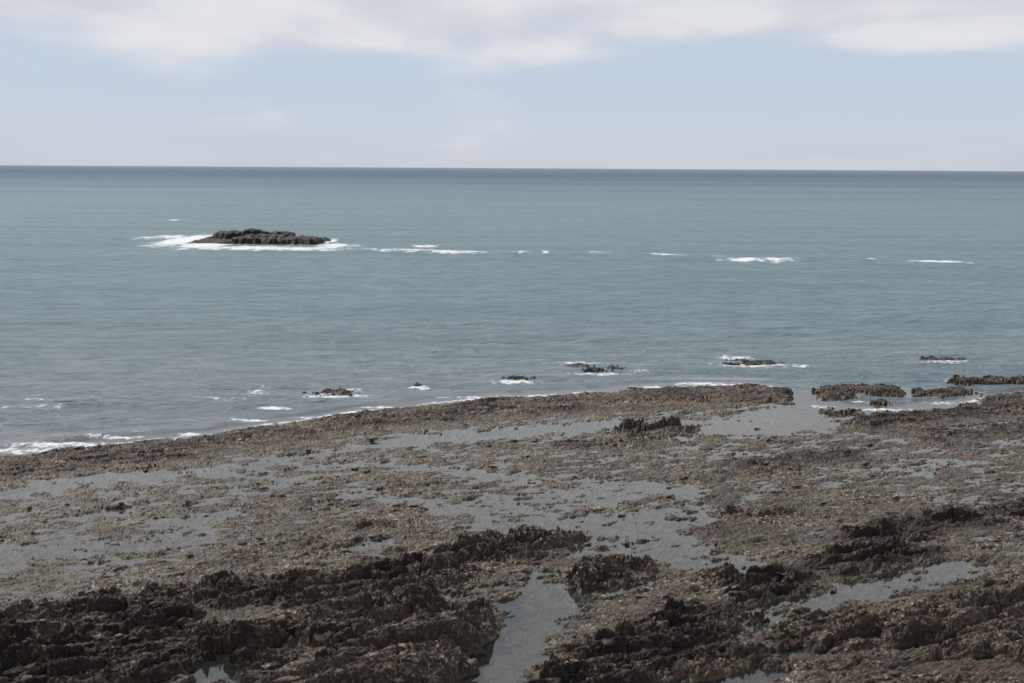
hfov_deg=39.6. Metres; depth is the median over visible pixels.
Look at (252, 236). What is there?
rocky islet
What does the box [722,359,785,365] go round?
sea rock
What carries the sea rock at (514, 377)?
in the sea
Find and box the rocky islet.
[188,228,330,244]
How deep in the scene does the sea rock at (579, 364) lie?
181.18 m
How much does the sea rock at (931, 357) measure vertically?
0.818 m
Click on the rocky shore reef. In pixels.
(224, 593)
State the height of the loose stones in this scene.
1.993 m
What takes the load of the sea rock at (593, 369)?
in the sea
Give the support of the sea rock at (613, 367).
in the sea
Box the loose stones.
[0,385,1023,682]
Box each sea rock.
[301,387,360,395]
[501,375,535,379]
[564,363,594,367]
[582,366,612,371]
[606,365,625,369]
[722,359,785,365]
[920,355,966,360]
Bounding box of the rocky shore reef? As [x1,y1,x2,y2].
[0,375,1023,682]
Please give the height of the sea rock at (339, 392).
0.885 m
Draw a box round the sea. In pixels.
[0,165,1023,454]

